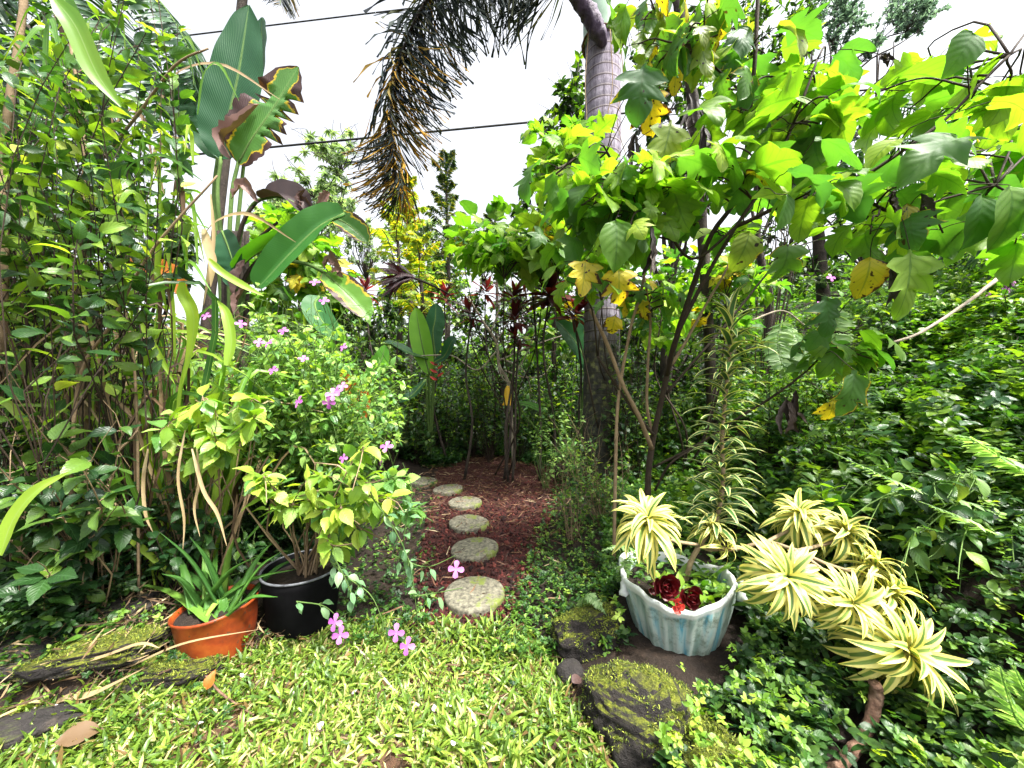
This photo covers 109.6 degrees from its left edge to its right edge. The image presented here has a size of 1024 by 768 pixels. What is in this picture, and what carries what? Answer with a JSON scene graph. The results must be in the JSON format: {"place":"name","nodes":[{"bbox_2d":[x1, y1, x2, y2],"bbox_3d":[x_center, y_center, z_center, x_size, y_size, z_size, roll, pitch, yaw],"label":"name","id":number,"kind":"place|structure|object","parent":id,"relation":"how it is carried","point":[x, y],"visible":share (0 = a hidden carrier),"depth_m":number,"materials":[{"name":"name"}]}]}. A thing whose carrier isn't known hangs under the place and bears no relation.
{"place":"outdoors","nodes":[
{"label":"outdoors","id":0,"kind":"place"},
{"bbox_2d":[0,607,617,767],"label":"lawn","id":1,"kind":"structure","parent":0,"point":[393,762],"depth_m":1.40,"materials":[{"name":"plant"}]},
{"bbox_2d":[55,720,103,746],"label":"dead leaf","id":2,"kind":"object","parent":1,"relation":"on","point":[81,731],"visible":0.96,"depth_m":1.33,"materials":[{"name":"brown plant"}]},
{"bbox_2d":[63,610,606,767],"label":"lawn weeds","id":3,"kind":"object","parent":1,"relation":"on","point":[460,682],"visible":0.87,"depth_m":1.42,"materials":[{"name":"green plant"}]},
{"bbox_2d":[409,457,561,647],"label":"path","id":4,"kind":"structure","parent":0,"point":[496,532],"depth_m":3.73,"materials":[{"name":"brown soil"}]},
{"bbox_2d":[449,514,488,533],"bbox_3d":[-0.404,1.331,3.401,0.380,0.097,0.380,0,0,0],"label":"stepping stone","id":5,"kind":"object","parent":4,"relation":"on","point":[475,521],"visible":0.84,"depth_m":3.34,"materials":[{"name":"stone"}]},
{"bbox_2d":[455,295,489,480],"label":"ti plant","id":6,"kind":"object","parent":4,"relation":"on","point":[466,303],"visible":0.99,"depth_m":4.97,"materials":[{"name":"brown plant"}]},
{"bbox_2d":[444,576,504,617],"bbox_3d":[-0.234,1.331,2.253,0.381,0.081,0.380,0,0,0],"label":"stepping stone","id":7,"kind":"object","parent":4,"relation":"on","point":[473,603],"visible":0.87,"depth_m":2.20,"materials":[{"name":"stone"}]},
{"bbox_2d":[451,537,497,562],"bbox_3d":[-0.296,1.331,2.874,0.376,0.097,0.376,0,0,0],"label":"stepping stone","id":8,"kind":"object","parent":4,"relation":"on","point":[473,549],"visible":0.89,"depth_m":2.82,"materials":[{"name":"stone"}]},
{"bbox_2d":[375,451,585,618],"bbox_3d":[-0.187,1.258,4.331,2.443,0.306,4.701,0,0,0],"label":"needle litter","id":9,"kind":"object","parent":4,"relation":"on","point":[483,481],"visible":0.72,"depth_m":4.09,"materials":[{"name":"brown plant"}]},
{"bbox_2d":[411,275,561,468],"bbox_3d":[-0.309,-0.182,5.609,2.616,3.058,0.245,0,0,0],"label":"bare tree","id":10,"kind":"object","parent":4,"relation":"on","point":[506,379],"visible":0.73,"depth_m":5.53,"materials":[{"name":"brown wood"}]},
{"bbox_2d":[442,195,570,476],"bbox_3d":[-0.042,-0.619,4.633,1.898,3.948,1.838,0,0,0],"label":"lobed leaf shrub","id":11,"kind":"object","parent":4,"relation":"on","point":[493,248],"visible":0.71,"depth_m":4.29,"materials":[{"name":"green plant"}]},
{"bbox_2d":[493,296,533,482],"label":"ti plant","id":12,"kind":"object","parent":4,"relation":"on","point":[517,308],"visible":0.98,"depth_m":4.89,"materials":[{"name":"brown plant"}]},
{"bbox_2d":[456,322,579,462],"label":"leafy bush","id":13,"kind":"object","parent":4,"relation":"on","point":[490,411],"visible":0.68,"depth_m":6.13,"materials":[{"name":"green plant"}]},
{"bbox_2d":[515,272,582,481],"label":"ti plant","id":14,"kind":"object","parent":4,"relation":"on","point":[550,288],"visible":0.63,"depth_m":4.88,"materials":[{"name":"brown plant"}]},
{"bbox_2d":[0,276,1023,767],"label":"ground","id":15,"kind":"structure","parent":0,"point":[646,650],"depth_m":1.99,"materials":[{"name":"soil"}]},
{"bbox_2d":[0,629,95,682],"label":"rock","id":16,"kind":"object","parent":15,"relation":"on","point":[35,649],"visible":0.23,"depth_m":1.53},
{"bbox_2d":[0,701,100,752],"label":"rock","id":17,"kind":"object","parent":15,"relation":"on","point":[13,726],"visible":0.6,"depth_m":1.38,"materials":[{"name":"grey stone"}]},
{"bbox_2d":[0,358,154,625],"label":"dark shrub","id":18,"kind":"object","parent":15,"relation":"on","point":[91,530],"visible":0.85,"depth_m":1.62,"materials":[{"name":"green plant"}]},
{"bbox_2d":[9,623,168,683],"bbox_3d":[-1.834,1.174,1.603,0.486,0.123,0.236,0,0,-18],"label":"rock","id":19,"kind":"object","parent":15,"relation":"on","point":[30,671],"visible":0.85,"depth_m":1.54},
{"bbox_2d":[0,0,207,387],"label":"feather palm","id":20,"kind":"object","parent":15,"relation":"on","point":[170,22],"visible":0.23,"depth_m":4.21,"materials":[{"name":"green plant"}]},
{"bbox_2d":[0,0,217,603],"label":"tall shrub","id":21,"kind":"object","parent":15,"relation":"on","point":[94,134],"visible":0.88,"depth_m":1.76,"materials":[{"name":"green plant"}]},
{"bbox_2d":[44,174,202,415],"bbox_3d":[-6.741,-1.433,5.973,4.520,4.763,2.019,0,0,0],"label":"dense tree","id":22,"kind":"object","parent":15,"relation":"on","point":[191,255],"visible":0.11,"depth_m":5.60,"materials":[{"name":"green plant"}]},
{"bbox_2d":[78,591,168,628],"bbox_3d":[-2.050,1.191,1.840,0.451,0.132,0.262,0,0,-34],"label":"rock","id":23,"kind":"object","parent":15,"relation":"on","point":[116,605],"visible":0.22,"depth_m":1.87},
{"bbox_2d":[0,597,273,713],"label":"rock edge weeds","id":24,"kind":"object","parent":15,"relation":"on","point":[122,611],"visible":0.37,"depth_m":1.63,"materials":[{"name":"green plant"}]},
{"bbox_2d":[0,575,300,719],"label":"shade litter","id":25,"kind":"object","parent":15,"relation":"on","point":[126,620],"visible":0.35,"depth_m":1.61,"materials":[{"name":"plant"}]},
{"bbox_2d":[77,424,233,597],"bbox_3d":[-1.968,0.700,1.952,0.948,0.995,0.383,0,0,9],"label":"shade shrub","id":26,"kind":"object","parent":15,"relation":"on","point":[189,547],"visible":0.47,"depth_m":1.94,"materials":[{"name":"green plant"}]},
{"bbox_2d":[0,460,314,672],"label":"shaded understory","id":27,"kind":"object","parent":15,"relation":"on","point":[46,620],"visible":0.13,"depth_m":1.70,"materials":[{"name":"green plant"}]},
{"bbox_2d":[0,0,334,593],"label":"tall grass clump","id":28,"kind":"object","parent":15,"relation":"on","point":[75,26],"visible":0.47,"depth_m":2.00,"materials":[{"name":"plant"}]},
{"bbox_2d":[110,648,226,697],"bbox_3d":[-1.550,1.288,1.628,0.442,0.146,0.245,0,0,0],"label":"rock","id":29,"kind":"object","parent":15,"relation":"on","point":[181,673],"visible":0.56,"depth_m":1.58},
{"bbox_2d":[123,527,266,591],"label":"pot side weed","id":30,"kind":"object","parent":15,"relation":"on","point":[250,550],"visible":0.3,"depth_m":2.13,"materials":[{"name":"green plant"}]},
{"bbox_2d":[139,383,273,590],"bbox_3d":[-1.524,0.597,1.962,0.703,1.205,0.598,0,0,0],"label":"pale leaf shrub","id":31,"kind":"object","parent":15,"relation":"on","point":[215,441],"visible":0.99,"depth_m":1.80,"materials":[{"name":"green plant"}]},
{"bbox_2d":[167,584,258,662],"bbox_3d":[-1.470,1.218,1.799,0.349,0.285,0.350,0,0,0],"label":"clay pot","id":32,"kind":"object","parent":15,"relation":"on","point":[185,626],"visible":0.65,"depth_m":1.70,"materials":[{"name":"ceramic"}]},
{"bbox_2d":[143,532,302,622],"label":"aloe plant","id":33,"kind":"object","parent":32,"relation":"in","point":[212,587],"visible":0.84,"depth_m":1.80,"materials":[{"name":"green plant"}]},
{"bbox_2d":[196,0,299,371],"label":"feather palm","id":34,"kind":"object","parent":15,"relation":"on","point":[206,323],"visible":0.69,"depth_m":6.44,"materials":[{"name":"green plant"}]},
{"bbox_2d":[172,5,372,480],"bbox_3d":[-2.901,-1.716,4.043,2.778,5.707,0.717,0,0,21],"label":"bird of paradise plant","id":35,"kind":"object","parent":15,"relation":"on","point":[227,123],"visible":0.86,"depth_m":4.02,"materials":[{"name":"green plant"}]},
{"bbox_2d":[259,549,343,642],"bbox_3d":[-1.156,1.175,2.000,0.409,0.349,0.410,0,0,0],"label":"plastic pot","id":36,"kind":"object","parent":15,"relation":"on","point":[283,615],"visible":0.69,"depth_m":1.86,"materials":[{"name":"plastic"}]},
{"bbox_2d":[232,437,413,577],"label":"pale leaf shrub","id":37,"kind":"object","parent":36,"relation":"on","point":[329,519],"visible":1,"depth_m":1.80,"materials":[{"name":"green plant"}]},
{"bbox_2d":[325,465,434,566],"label":"toothed leaf sprig","id":38,"kind":"object","parent":36,"relation":"on","point":[393,483],"visible":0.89,"depth_m":2.04,"materials":[{"name":"green plant"}]},
{"bbox_2d":[190,279,417,550],"bbox_3d":[-1.533,0.284,2.511,1.578,2.155,1.944,0,0,-26],"label":"pink flowered bush","id":39,"kind":"object","parent":15,"relation":"on","point":[316,429],"visible":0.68,"depth_m":2.35,"materials":[{"name":"green plant"}]},
{"bbox_2d":[245,200,365,359],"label":"lobed leaf shrub","id":40,"kind":"object","parent":15,"relation":"on","point":[298,278],"visible":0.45,"depth_m":6.79,"materials":[{"name":"green plant"}]},
{"bbox_2d":[266,120,358,324],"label":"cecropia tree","id":41,"kind":"object","parent":15,"relation":"on","point":[323,151],"visible":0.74,"depth_m":17.89,"materials":[{"name":"green plant"}]},
{"bbox_2d":[301,295,388,479],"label":"heliconia plant","id":42,"kind":"object","parent":15,"relation":"on","point":[310,301],"visible":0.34,"depth_m":3.56,"materials":[{"name":"green plant"}]},
{"bbox_2d":[313,207,379,314],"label":"grey green tree","id":43,"kind":"object","parent":15,"relation":"on","point":[367,263],"visible":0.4,"depth_m":21.73,"materials":[{"name":"green plant"}]},
{"bbox_2d":[277,298,418,470],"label":"leafy bush","id":44,"kind":"object","parent":15,"relation":"on","point":[387,379],"visible":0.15,"depth_m":4.93,"materials":[{"name":"green plant"}]},
{"bbox_2d":[304,285,411,374],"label":"dense tree","id":45,"kind":"object","parent":15,"relation":"on","point":[388,313],"visible":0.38,"depth_m":6.88,"materials":[{"name":"green plant"}]},
{"bbox_2d":[296,464,463,655],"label":"trailing flower stems","id":46,"kind":"object","parent":15,"relation":"on","point":[337,578],"visible":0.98,"depth_m":1.76,"materials":[{"name":"green plant"}]},
{"bbox_2d":[330,478,441,651],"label":"path side weeds","id":47,"kind":"object","parent":15,"relation":"on","point":[386,608],"visible":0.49,"depth_m":2.15,"materials":[{"name":"green plant"}]},
{"bbox_2d":[360,174,439,404],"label":"fern leaved tree","id":48,"kind":"object","parent":15,"relation":"on","point":[382,234],"visible":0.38,"depth_m":8.43,"materials":[{"name":"green plant"}]},
{"bbox_2d":[364,385,438,463],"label":"leafy bush","id":49,"kind":"object","parent":15,"relation":"on","point":[416,446],"visible":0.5,"depth_m":5.63,"materials":[{"name":"green plant"}]},
{"bbox_2d":[374,174,429,405],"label":"fern leaved tree","id":50,"kind":"object","parent":15,"relation":"on","point":[407,238],"visible":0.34,"depth_m":9.43,"materials":[{"name":"green plant"}]},
{"bbox_2d":[111,278,704,455],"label":"undergrowth","id":51,"kind":"object","parent":15,"relation":"on","point":[642,368],"visible":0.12,"depth_m":8.11,"materials":[{"name":"green plant"}]},
{"bbox_2d":[382,303,455,459],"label":"heliconia plant","id":52,"kind":"object","parent":15,"relation":"on","point":[425,335],"visible":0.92,"depth_m":5.59,"materials":[{"name":"green plant"}]},
{"bbox_2d":[392,230,451,416],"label":"fern leaved tree","id":53,"kind":"object","parent":15,"relation":"on","point":[416,243],"visible":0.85,"depth_m":7.93,"materials":[{"name":"yellow plant"}]},
{"bbox_2d":[381,255,475,386],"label":"lime tree","id":54,"kind":"object","parent":15,"relation":"on","point":[456,281],"visible":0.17,"depth_m":10.93,"materials":[{"name":"green plant"}]},
{"bbox_2d":[396,328,486,457],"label":"leafy bush","id":55,"kind":"object","parent":15,"relation":"on","point":[441,412],"visible":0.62,"depth_m":6.48,"materials":[{"name":"green plant"}]},
{"bbox_2d":[414,148,477,397],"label":"fern leaved tree","id":56,"kind":"object","parent":15,"relation":"on","point":[445,202],"visible":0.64,"depth_m":10.89,"materials":[{"name":"green plant"}]},
{"bbox_2d":[337,0,623,483],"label":"ringed palm","id":57,"kind":"object","parent":15,"relation":"on","point":[594,15],"visible":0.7,"depth_m":4.16,"materials":[{"name":"grey plant"}]},
{"bbox_2d":[373,260,451,298],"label":"dead palm frond","id":58,"kind":"object","parent":57,"relation":"hanging from","point":[397,279],"visible":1,"depth_m":5.03,"materials":[{"name":"brown plant"}]},
{"bbox_2d":[599,296,658,485],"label":"climbing vine","id":59,"kind":"object","parent":57,"relation":"attached to","point":[630,436],"visible":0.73,"depth_m":4.32,"materials":[{"name":"green plant"}]},
{"bbox_2d":[41,238,931,398],"bbox_3d":[2.451,-4.192,23.013,96.248,10.297,22.896,0,0,0],"label":"thicket","id":60,"kind":"object","parent":15,"relation":"on","point":[683,276],"visible":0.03,"depth_m":13.23,"materials":[{"name":"green plant"}]},
{"bbox_2d":[432,281,577,433],"bbox_3d":[-0.126,-0.645,7.793,3.662,3.645,2.410,0,0,0],"label":"dense tree","id":61,"kind":"object","parent":15,"relation":"on","point":[452,314],"visible":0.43,"depth_m":7.69,"materials":[{"name":"green plant"}]},
{"bbox_2d":[384,365,675,468],"bbox_3d":[0.589,0.053,9.349,10.272,2.644,7.451,0,0,0],"label":"creeping ground cover","id":62,"kind":"object","parent":15,"relation":"on","point":[453,456],"visible":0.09,"depth_m":6.22,"materials":[{"name":"green plant"}]},
{"bbox_2d":[509,44,584,440],"bbox_3d":[0.752,-2.737,6.630,1.708,7.929,1.354,0,0,0],"label":"leaved tree","id":63,"kind":"object","parent":15,"relation":"on","point":[574,100],"visible":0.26,"depth_m":6.71,"materials":[{"name":"green plant"}]},
{"bbox_2d":[510,284,583,441],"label":"lobed leaf shrub","id":64,"kind":"object","parent":15,"relation":"on","point":[550,330],"visible":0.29,"depth_m":6.14,"materials":[{"name":"green plant"}]},
{"bbox_2d":[490,458,621,665],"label":"path edge weeds","id":65,"kind":"object","parent":15,"relation":"on","point":[546,608],"visible":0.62,"depth_m":2.28,"materials":[{"name":"green plant"}]},
{"bbox_2d":[526,378,596,489],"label":"shrub","id":66,"kind":"object","parent":15,"relation":"on","point":[551,471],"visible":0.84,"depth_m":4.46,"materials":[{"name":"green plant"}]},
{"bbox_2d":[514,311,621,461],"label":"heliconia plant","id":67,"kind":"object","parent":15,"relation":"on","point":[565,329],"visible":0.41,"depth_m":5.30,"materials":[{"name":"green plant"}]},
{"bbox_2d":[549,294,587,469],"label":"ti plant","id":68,"kind":"object","parent":15,"relation":"on","point":[578,309],"visible":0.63,"depth_m":4.85,"materials":[{"name":"brown plant"}]},
{"bbox_2d":[515,110,632,427],"bbox_3d":[0.755,-0.889,4.249,1.442,4.262,2.010,0,0,0],"label":"lobed leaf shrub","id":69,"kind":"object","parent":15,"relation":"on","point":[562,146],"visible":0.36,"depth_m":3.79,"materials":[{"name":"green plant"}]},
{"bbox_2d":[550,600,625,663],"bbox_3d":[0.404,1.289,1.868,0.436,0.305,0.264,0,0,-21],"label":"rock","id":70,"kind":"object","parent":15,"relation":"on","point":[575,632],"visible":0.84,"depth_m":1.78,"materials":[{"name":"stone"}]},
{"bbox_2d":[548,413,637,543],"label":"twiggy weed","id":71,"kind":"object","parent":15,"relation":"on","point":[605,506],"visible":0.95,"depth_m":3.09,"materials":[{"name":"green plant"}]},
{"bbox_2d":[576,545,647,615],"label":"fern","id":72,"kind":"object","parent":15,"relation":"on","point":[590,598],"visible":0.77,"depth_m":1.92,"materials":[{"name":"green plant"}]},
{"bbox_2d":[579,656,702,767],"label":"rock","id":73,"kind":"object","parent":15,"relation":"on","point":[626,706],"visible":0.88,"depth_m":1.33,"materials":[{"name":"green stone"}]},
{"bbox_2d":[626,5,718,433],"bbox_3d":[2.635,-2.846,5.803,1.557,7.477,1.983,0,0,19],"label":"leafy tree","id":74,"kind":"object","parent":15,"relation":"on","point":[680,105],"visible":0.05,"depth_m":5.81,"materials":[{"name":"green plant"}]},
{"bbox_2d":[621,348,727,474],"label":"leafy bush","id":75,"kind":"object","parent":15,"relation":"on","point":[666,415],"visible":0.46,"depth_m":4.80,"materials":[{"name":"green plant"}]},
{"bbox_2d":[619,550,747,655],"bbox_3d":[0.865,1.161,1.919,0.574,0.390,0.572,0,0,-44],"label":"draped tub","id":76,"kind":"object","parent":15,"relation":"on","point":[700,631],"visible":0.69,"depth_m":1.73,"materials":[{"name":"white ceramic"}]},
{"bbox_2d":[649,570,702,614],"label":"red flowering plant","id":77,"kind":"object","parent":76,"relation":"in","point":[665,587],"visible":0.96,"depth_m":1.67,"materials":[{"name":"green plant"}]},
{"bbox_2d":[630,547,763,612],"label":"tub weeds","id":78,"kind":"object","parent":76,"relation":"in","point":[704,584],"visible":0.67,"depth_m":1.87,"materials":[{"name":"green plant"}]},
{"bbox_2d":[611,279,972,716],"bbox_3d":[1.195,0.338,1.790,1.329,1.822,0.952,0,0,19],"label":"variegated dracaena","id":79,"kind":"object","parent":76,"relation":"in","point":[792,583],"visible":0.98,"depth_m":1.59,"materials":[{"name":"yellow plant"}]},
{"bbox_2d":[620,285,750,390],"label":"dense tree","id":80,"kind":"object","parent":15,"relation":"on","point":[716,319],"visible":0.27,"depth_m":6.71,"materials":[{"name":"green plant"}]},
{"bbox_2d":[672,0,718,444],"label":"shaded trunk tree","id":81,"kind":"object","parent":15,"relation":"on","point":[693,102],"visible":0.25,"depth_m":4.38,"materials":[{"name":"brown plant"}]},
{"bbox_2d":[627,244,793,478],"bbox_3d":[2.155,-0.235,4.075,1.861,2.756,1.249,0,0,0],"label":"lobed leaf shrub","id":82,"kind":"object","parent":15,"relation":"on","point":[661,338],"visible":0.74,"depth_m":4.05,"materials":[{"name":"green plant"}]},
{"bbox_2d":[678,711,756,767],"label":"plant","id":83,"kind":"object","parent":15,"relation":"on","point":[726,737],"visible":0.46,"depth_m":1.22,"materials":[{"name":"green plant"}]},
{"bbox_2d":[513,0,1023,559],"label":"lobed leaf shrub","id":84,"kind":"object","parent":15,"relation":"on","point":[611,212],"visible":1,"depth_m":1.99,"materials":[{"name":"green plant"}]},
{"bbox_2d":[721,0,826,352],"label":"leafy tree","id":85,"kind":"object","parent":15,"relation":"on","point":[767,10],"visible":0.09,"depth_m":7.22,"materials":[{"name":"green plant"}]},
{"bbox_2d":[753,13,820,422],"bbox_3d":[3.476,-2.226,4.483,1.147,5.427,0.814,0,0,-45],"label":"slim leaved sapling","id":86,"kind":"object","parent":15,"relation":"on","point":[780,279],"visible":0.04,"depth_m":4.48,"materials":[{"name":"green plant"}]},
{"bbox_2d":[741,337,842,467],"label":"bank bush","id":87,"kind":"object","parent":15,"relation":"on","point":[814,404],"visible":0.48,"depth_m":3.32,"materials":[{"name":"green plant"}]},
{"bbox_2d":[760,308,856,379],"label":"fern","id":88,"kind":"object","parent":15,"relation":"on","point":[786,335],"visible":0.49,"depth_m":3.05,"materials":[{"name":"green plant"}]},
{"bbox_2d":[598,233,1023,656],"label":"vine ground cover","id":89,"kind":"object","parent":15,"relation":"on","point":[958,334],"visible":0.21,"depth_m":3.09,"materials":[{"name":"green plant"}]},
{"bbox_2d":[615,428,1023,767],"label":"foreground creeper","id":90,"kind":"object","parent":15,"relation":"on","point":[822,721],"visible":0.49,"depth_m":1.41,"materials":[{"name":"green plant"}]},
{"bbox_2d":[609,446,1023,767],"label":"bright creeper tips","id":91,"kind":"object","parent":90,"relation":"on","point":[744,740],"visible":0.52,"depth_m":1.30,"materials":[{"name":"green plant"}]},
{"bbox_2d":[773,469,876,562],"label":"broad leaf weed","id":92,"kind":"object","parent":15,"relation":"on","point":[839,498],"visible":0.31,"depth_m":2.14,"materials":[{"name":"green plant"}]},
{"bbox_2d":[774,415,884,495],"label":"bank bush","id":93,"kind":"object","parent":15,"relation":"on","point":[802,449],"visible":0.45,"depth_m":2.67,"materials":[{"name":"green plant"}]},
{"bbox_2d":[720,65,987,345],"bbox_3d":[5.345,-2.755,5.183,5.316,4.829,1.675,0,0,-11],"label":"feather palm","id":94,"kind":"object","parent":15,"relation":"on","point":[818,248],"visible":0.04,"depth_m":5.33,"materials":[{"name":"green plant"}]},
{"bbox_2d":[825,679,884,767],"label":"broken branch","id":95,"kind":"object","parent":15,"relation":"on","point":[874,704],"visible":0.66,"depth_m":1.34,"materials":[{"name":"brown wood"}]},
{"bbox_2d":[755,183,981,338],"bbox_3d":[6.258,-2.249,5.726,5.941,3.300,1.910,0,0,0],"label":"leafy tree","id":96,"kind":"object","parent":15,"relation":"on","point":[820,277],"visible":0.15,"depth_m":5.28,"materials":[{"name":"green plant"}]},
{"bbox_2d":[805,0,958,274],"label":"airy grey tree","id":97,"kind":"object","parent":15,"relation":"on","point":[924,12],"visible":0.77,"depth_m":14.06,"materials":[{"name":"green plant"}]},
{"bbox_2d":[783,259,1023,338],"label":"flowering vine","id":98,"kind":"object","parent":15,"relation":"on","point":[919,297],"visible":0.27,"depth_m":4.16,"materials":[{"name":"green plant"}]},
{"bbox_2d":[852,281,983,370],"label":"bank bush","id":99,"kind":"object","parent":15,"relation":"on","point":[891,329],"visible":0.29,"depth_m":3.84,"materials":[{"name":"green plant"}]},
{"bbox_2d":[822,435,1023,545],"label":"fern","id":100,"kind":"object","parent":15,"relation":"on","point":[1015,467],"visible":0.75,"depth_m":1.77,"materials":[{"name":"green plant"}]},
{"bbox_2d":[850,451,1023,599],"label":"broad leaf weed","id":101,"kind":"object","parent":15,"relation":"on","point":[957,546],"visible":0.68,"depth_m":1.71,"materials":[{"name":"green plant"}]},
{"bbox_2d":[975,283,1023,354],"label":"bank bush","id":102,"kind":"object","parent":15,"relation":"on","point":[1009,313],"visible":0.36,"depth_m":3.18,"materials":[{"name":"green plant"}]},
{"bbox_2d":[986,665,1023,734],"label":"fern","id":103,"kind":"object","parent":15,"relation":"on","point":[1002,684],"visible":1,"depth_m":1.17,"materials":[{"name":"green plant"}]},
{"bbox_2d":[0,0,1023,376],"label":"sky","id":104,"kind":"structure","parent":0,"point":[329,54],"materials":[{"name":"white"}]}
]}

